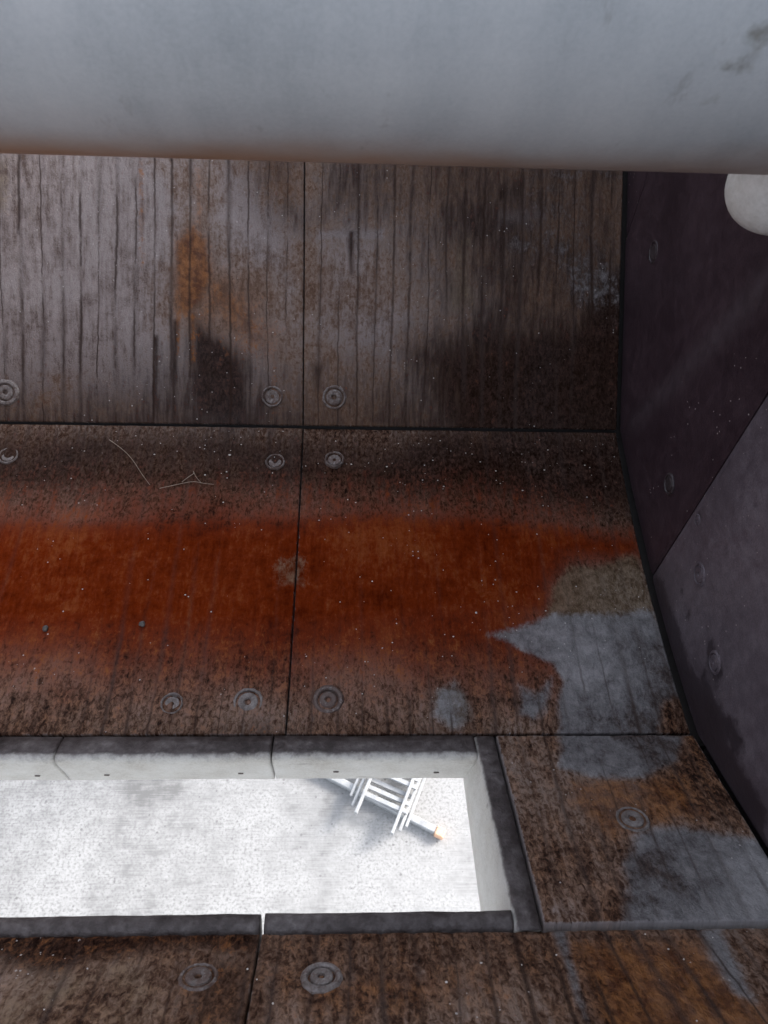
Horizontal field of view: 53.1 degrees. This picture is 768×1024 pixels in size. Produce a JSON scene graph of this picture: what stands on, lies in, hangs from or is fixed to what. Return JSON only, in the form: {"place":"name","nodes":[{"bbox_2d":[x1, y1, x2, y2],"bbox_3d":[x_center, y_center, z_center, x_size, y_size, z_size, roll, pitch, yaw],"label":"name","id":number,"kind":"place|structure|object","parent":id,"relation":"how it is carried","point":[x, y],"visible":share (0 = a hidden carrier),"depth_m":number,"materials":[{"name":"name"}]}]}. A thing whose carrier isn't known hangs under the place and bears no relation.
{"place":"outdoors","nodes":[
{"label":"outdoors","id":0,"kind":"place"},
{"bbox_2d":[0,775,480,933],"bbox_3d":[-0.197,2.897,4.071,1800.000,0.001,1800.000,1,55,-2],"label":"ground","id":1,"kind":"structure","parent":0,"point":[262,847],"depth_m":4.65,"materials":[{"name":"white snow"}]},
{"bbox_2d":[0,153,767,1023],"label":"steel chute","id":2,"kind":"object","parent":1,"relation":"on","point":[578,703],"visible":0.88,"depth_m":1.30,"materials":[{"name":"brown metal"}]},
{"bbox_2d":[42,625,47,631],"bbox_3d":[-0.551,0.189,1.250,0.009,0.005,0.010,1,55,-2],"label":"pebble","id":3,"kind":"object","parent":2,"relation":"on","point":[45,628],"visible":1,"depth_m":1.25,"materials":[{"name":"stone"}]},
{"bbox_2d":[139,621,144,626],"bbox_3d":[-0.397,0.184,1.261,0.010,0.006,0.010,1,55,-2],"label":"pebble","id":4,"kind":"object","parent":2,"relation":"on","point":[141,623],"visible":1,"depth_m":1.26,"materials":[{"name":"stone"}]},
{"bbox_2d":[162,471,206,487],"bbox_3d":[-0.366,-0.061,1.426,0.099,0.010,0.029,-4,55,-6],"label":"straw","id":5,"kind":"object","parent":2,"relation":"on","point":[185,482],"visible":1,"depth_m":1.42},
{"bbox_2d":[40,227,712,1021],"bbox_3d":[-0.145,0.033,1.181,1.197,0.336,1.344,1,55,-2],"label":"grit","id":6,"kind":"object","parent":2,"relation":"on","point":[396,623],"visible":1,"depth_m":1.35,"materials":[{"name":"grey stone"}]},
{"bbox_2d":[0,0,767,235],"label":"pipe","id":7,"kind":"object","parent":2,"relation":"attached to","point":[680,86],"visible":1,"depth_m":0.52,"materials":[{"name":"metal"}]},
{"bbox_2d":[325,778,445,839],"bbox_3d":[0.443,1.123,5.270,0.995,0.149,2.227,29,58,17],"label":"ladder","id":8,"kind":"object","parent":1,"relation":"on","point":[404,814],"visible":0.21,"depth_m":4.75,"materials":[{"name":"metal"}]}
]}

